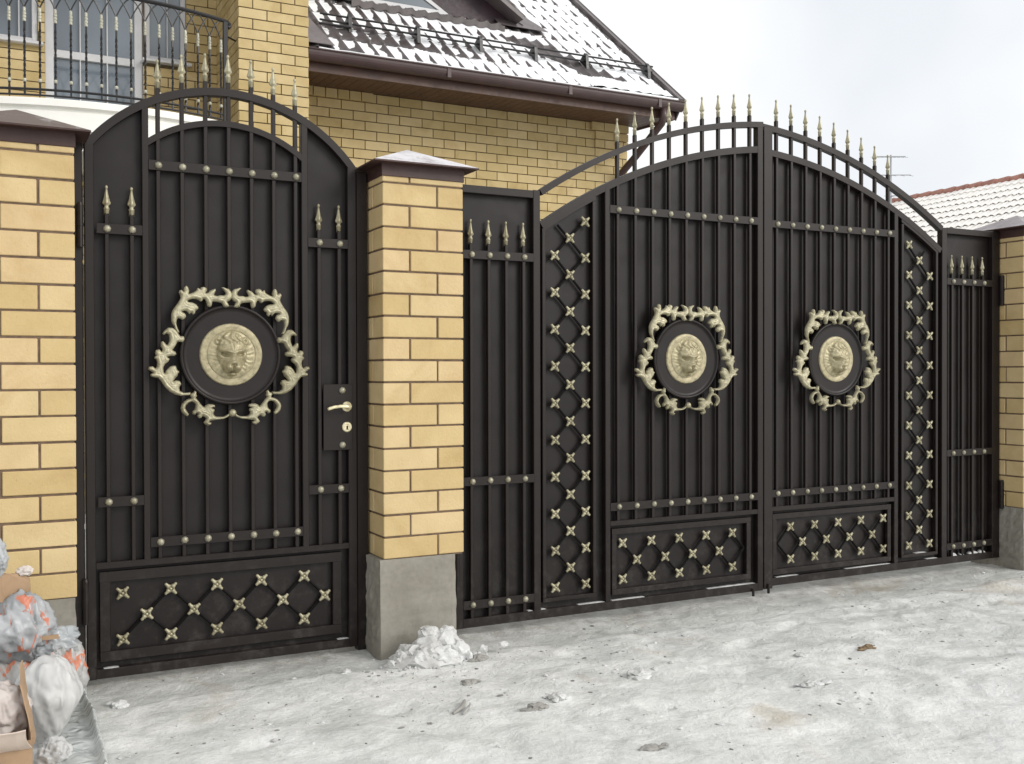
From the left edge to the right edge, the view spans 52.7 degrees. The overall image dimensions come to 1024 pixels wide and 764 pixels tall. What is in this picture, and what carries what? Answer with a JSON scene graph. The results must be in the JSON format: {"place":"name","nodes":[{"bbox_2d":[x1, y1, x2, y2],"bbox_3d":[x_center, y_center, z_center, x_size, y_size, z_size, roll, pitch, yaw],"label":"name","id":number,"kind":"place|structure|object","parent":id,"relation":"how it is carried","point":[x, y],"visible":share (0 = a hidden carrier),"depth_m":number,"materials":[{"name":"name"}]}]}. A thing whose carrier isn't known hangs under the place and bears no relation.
{"place":"outdoors","nodes":[
{"label":"outdoors","id":0,"kind":"place"},
{"bbox_2d":[0,0,684,513],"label":"house","id":1,"kind":"structure","parent":0,"point":[88,64],"depth_m":10.31,"materials":[{"name":"yellow brick"}]},
{"bbox_2d":[0,0,42,46],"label":"window","id":2,"kind":"structure","parent":1,"relation":"in","point":[16,22],"depth_m":9.39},
{"bbox_2d":[45,0,142,105],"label":"balcony door","id":3,"kind":"structure","parent":1,"relation":"in","point":[62,26],"depth_m":9.69,"materials":[{"name":"grey glass"}]},
{"bbox_2d":[141,0,191,67],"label":"window","id":4,"kind":"structure","parent":1,"relation":"in","point":[152,25],"depth_m":9.97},
{"bbox_2d":[309,0,678,99],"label":"roof snow","id":5,"kind":"structure","parent":0,"point":[547,73],"depth_m":11.27,"materials":[{"name":"white snow"}]},
{"bbox_2d":[33,514,1023,763],"bbox_3d":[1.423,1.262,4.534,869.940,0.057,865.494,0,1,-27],"label":"ground","id":6,"kind":"structure","parent":0,"point":[923,724],"depth_m":4.21,"materials":[{"name":"white snow"}]},
{"bbox_2d":[0,661,30,683],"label":"rubbish bag","id":7,"kind":"object","parent":6,"relation":"on","point":[11,671],"visible":0.05,"depth_m":3.71,"materials":[{"name":"white plastic"}]},
{"bbox_2d":[26,625,81,658],"bbox_3d":[-1.710,0.967,3.820,0.231,0.136,0.212,0,1,-27],"label":"rubbish bag","id":8,"kind":"object","parent":7,"relation":"on","point":[69,635],"visible":0.43,"depth_m":3.78,"materials":[{"name":"white plastic"}]},
{"bbox_2d":[0,588,57,663],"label":"rubbish bag","id":9,"kind":"object","parent":8,"relation":"on","point":[28,620],"visible":0.94,"depth_m":3.70,"materials":[{"name":"white plastic"}]},
{"bbox_2d":[0,538,8,576],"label":"rubbish bag","id":10,"kind":"object","parent":9,"relation":"on","point":[4,557],"visible":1,"depth_m":3.69,"materials":[{"name":"white plastic"}]},
{"bbox_2d":[0,573,30,602],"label":"torn cardboard","id":11,"kind":"object","parent":9,"relation":"on","point":[11,583],"visible":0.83,"depth_m":3.74,"materials":[{"name":"beige cardboard"}]},
{"bbox_2d":[15,565,33,575],"bbox_3d":[-1.783,0.690,3.782,0.062,0.039,0.054,0,1,-27],"label":"foam chunk","id":12,"kind":"object","parent":11,"relation":"on","point":[27,570],"visible":1,"depth_m":3.76,"materials":[{"name":"white plastic"}]},
{"bbox_2d":[42,634,58,639],"bbox_3d":[-1.671,0.921,3.734,0.065,0.016,0.012,0,1,-27],"label":"wood offcut","id":13,"kind":"object","parent":9,"relation":"on","point":[54,636],"visible":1,"depth_m":3.73,"materials":[{"name":"brown wood"}]},
{"bbox_2d":[50,642,89,698],"bbox_3d":[-1.673,1.076,3.822,0.205,0.285,0.230,0,1,-27],"label":"rubbish bag","id":14,"kind":"object","parent":7,"relation":"on","point":[76,660],"visible":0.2,"depth_m":3.80,"materials":[{"name":"white plastic"}]},
{"bbox_2d":[0,660,35,763],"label":"cardboard box","id":15,"kind":"object","parent":6,"relation":"on","point":[16,747],"visible":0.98,"depth_m":3.15,"materials":[{"name":"brown cardboard"}]},
{"bbox_2d":[0,680,32,733],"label":"rubbish bag","id":16,"kind":"object","parent":15,"relation":"in","point":[13,716],"visible":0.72,"depth_m":3.25,"materials":[{"name":"beige plastic"}]},
{"bbox_2d":[0,110,90,626],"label":"brick pillar","id":17,"kind":"structure","parent":6,"relation":"on","point":[38,515],"depth_m":4.07,"materials":[{"name":"brick"}]},
{"bbox_2d":[15,654,83,743],"bbox_3d":[-1.617,1.116,3.609,0.226,0.333,0.210,0,1,-27],"label":"rubbish bag","id":18,"kind":"object","parent":6,"relation":"on","point":[54,683],"visible":0.69,"depth_m":3.55,"materials":[{"name":"white plastic"}]},
{"bbox_2d":[33,735,73,763],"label":"rubbish bag","id":19,"kind":"object","parent":6,"relation":"on","point":[54,749],"visible":0.93,"depth_m":3.44,"materials":[{"name":"white plastic"}]},
{"bbox_2d":[73,143,85,660],"bbox_3d":[-1.817,0.153,4.322,0.059,2.305,0.050,0,1,-27],"label":"gate post","id":20,"kind":"object","parent":6,"relation":"on","point":[78,285],"visible":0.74,"depth_m":4.30,"materials":[{"name":"metal"}]},
{"bbox_2d":[76,53,357,680],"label":"wicket gate","id":21,"kind":"structure","parent":20,"relation":"attached to","point":[220,384],"depth_m":4.57,"materials":[{"name":"metal"}]},
{"bbox_2d":[103,549,984,668],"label":"ledge snow","id":22,"kind":"structure","parent":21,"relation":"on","point":[954,554],"depth_m":5.93,"materials":[{"name":"white snow"}]},
{"bbox_2d":[56,686,108,763],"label":"plastic film","id":23,"kind":"object","parent":6,"relation":"on","point":[80,733],"visible":0.43,"depth_m":3.64,"materials":[{"name":"grey plastic"}]},
{"bbox_2d":[105,699,129,708],"bbox_3d":[-1.558,1.276,4.095,0.105,0.038,0.072,0,1,40],"label":"snow lump","id":24,"kind":"object","parent":6,"relation":"on","point":[119,703],"visible":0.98,"depth_m":4.08,"materials":[{"name":"white snow"}]},
{"bbox_2d":[341,668,351,673],"bbox_3d":[-0.719,1.261,4.491,0.044,0.026,0.067,0,1,-3],"label":"snow lump","id":25,"kind":"object","parent":6,"relation":"on","point":[346,671],"visible":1,"depth_m":4.48,"materials":[{"name":"white snow"}]},
{"bbox_2d":[355,172,367,649],"bbox_3d":[-0.717,0.154,4.900,0.054,2.285,0.050,0,1,-27],"label":"gate post","id":26,"kind":"object","parent":6,"relation":"on","point":[361,365],"visible":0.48,"depth_m":4.88,"materials":[{"name":"metal"}]},
{"bbox_2d":[356,150,478,659],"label":"brick pillar","id":27,"kind":"structure","parent":6,"relation":"on","point":[415,355],"depth_m":4.82,"materials":[{"name":"brick"}]},
{"bbox_2d":[455,94,763,629],"bbox_3d":[0.594,-0.204,5.509,1.970,2.887,0.135,0,1,-27],"label":"gate leaf","id":28,"kind":"object","parent":27,"relation":"attached to","point":[612,382],"visible":1,"depth_m":5.55,"materials":[{"name":"paint"}]},
{"bbox_2d":[372,625,507,676],"bbox_3d":[-0.345,1.215,4.664,0.390,0.221,0.607,0,1,34],"label":"snow heap","id":29,"kind":"object","parent":6,"relation":"on","point":[432,647],"visible":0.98,"depth_m":4.62,"materials":[{"name":"white snow"}]},
{"bbox_2d":[452,699,470,714],"bbox_3d":[-0.186,1.255,3.998,0.049,0.020,0.151,0,1,16],"label":"wood splinter","id":30,"kind":"object","parent":6,"relation":"on","point":[459,708],"visible":1,"depth_m":3.97,"materials":[{"name":"grey wood"}]},
{"bbox_2d":[460,679,480,685],"bbox_3d":[-0.170,1.259,4.336,0.090,0.031,0.077,0,1,-4],"label":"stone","id":31,"kind":"object","parent":6,"relation":"on","point":[466,682],"visible":0.99,"depth_m":4.33,"materials":[{"name":"grey stone"}]},
{"bbox_2d":[466,653,488,661],"bbox_3d":[-0.161,1.251,4.686,0.114,0.044,0.081,-1,1,-36],"label":"ice clod","id":32,"kind":"object","parent":6,"relation":"on","point":[478,657],"visible":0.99,"depth_m":4.66,"materials":[{"name":"grey stone"}]},
{"bbox_2d":[519,702,549,711],"bbox_3d":[0.085,1.257,3.995,0.121,0.042,0.054,0,1,-27],"label":"stone","id":33,"kind":"object","parent":6,"relation":"on","point":[537,706],"visible":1,"depth_m":3.98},
{"bbox_2d":[92,569,998,762],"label":"dirt crumbs","id":34,"kind":"object","parent":6,"relation":"on","point":[431,723],"visible":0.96,"depth_m":4.29,"materials":[{"name":"dirt"},{"name":"soil"}]},
{"bbox_2d":[543,692,571,701],"bbox_3d":[0.180,1.255,4.128,0.093,0.037,0.086,-1,1,-36],"label":"snow lump","id":35,"kind":"object","parent":6,"relation":"on","point":[555,696],"visible":1,"depth_m":4.11,"materials":[{"name":"white snow"}]},
{"bbox_2d":[114,572,1023,758],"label":"snow crumbs","id":36,"kind":"object","parent":6,"relation":"on","point":[613,671],"visible":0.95,"depth_m":4.36,"materials":[{"name":"white snow"}]},
{"bbox_2d":[627,667,651,680],"bbox_3d":[0.541,1.247,4.406,0.108,0.048,0.135,0,1,33],"label":"snow lump","id":37,"kind":"object","parent":6,"relation":"on","point":[638,673],"visible":0.99,"depth_m":4.39,"materials":[{"name":"white snow"}]},
{"bbox_2d":[638,742,668,750],"bbox_3d":[0.483,1.255,3.560,0.136,0.026,0.054,0,1,-27],"label":"ice clod","id":38,"kind":"object","parent":6,"relation":"on","point":[651,747],"visible":1,"depth_m":3.54,"materials":[{"name":"grey stone"}]},
{"bbox_2d":[793,652,807,657],"bbox_3d":[1.307,1.243,4.702,0.060,0.021,0.076,0,1,45],"label":"snow lump","id":39,"kind":"object","parent":6,"relation":"on","point":[799,653],"visible":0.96,"depth_m":4.70,"materials":[{"name":"white snow"}]},
{"bbox_2d":[794,679,831,687],"bbox_3d":[1.260,1.251,4.298,0.192,0.034,0.071,0,1,-27],"label":"snow lump","id":40,"kind":"object","parent":6,"relation":"on","point":[808,683],"visible":1,"depth_m":4.28,"materials":[{"name":"white snow"}]},
{"bbox_2d":[857,644,876,650],"bbox_3d":[1.643,1.237,4.816,0.115,0.031,0.050,0,1,-27],"label":"debris","id":41,"kind":"object","parent":6,"relation":"on","point":[865,647],"visible":1,"depth_m":4.81,"materials":[{"name":"brown plant"}]},
{"bbox_2d":[971,216,1023,570],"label":"brick pillar","id":42,"kind":"structure","parent":6,"relation":"on","point":[1011,444],"depth_m":6.86,"materials":[{"name":"brick"}]},
{"bbox_2d":[763,100,1004,593],"bbox_3d":[2.381,-0.216,6.436,2.061,2.872,0.135,0,1,-27],"label":"gate leaf","id":43,"kind":"object","parent":42,"relation":"attached to","point":[881,336],"visible":1,"depth_m":6.40,"materials":[{"name":"paint"}]},
{"bbox_2d":[579,0,1023,199],"label":"sky","id":44,"kind":"structure","parent":0,"point":[938,85],"materials":[{"name":"white"}]},
{"bbox_2d":[892,173,1023,242],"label":"neighbour house","id":45,"kind":"structure","parent":0,"point":[972,206],"depth_m":20.43,"materials":[{"name":"tile"}]},
{"bbox_2d":[866,155,911,203],"bbox_3d":[8.405,-3.540,23.021,0.953,3.030,0.283,0,1,0],"label":"television aerial","id":46,"kind":"object","parent":45,"relation":"attached to","point":[891,175],"visible":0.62,"depth_m":23.01,"materials":[{"name":"metal"}]}
]}

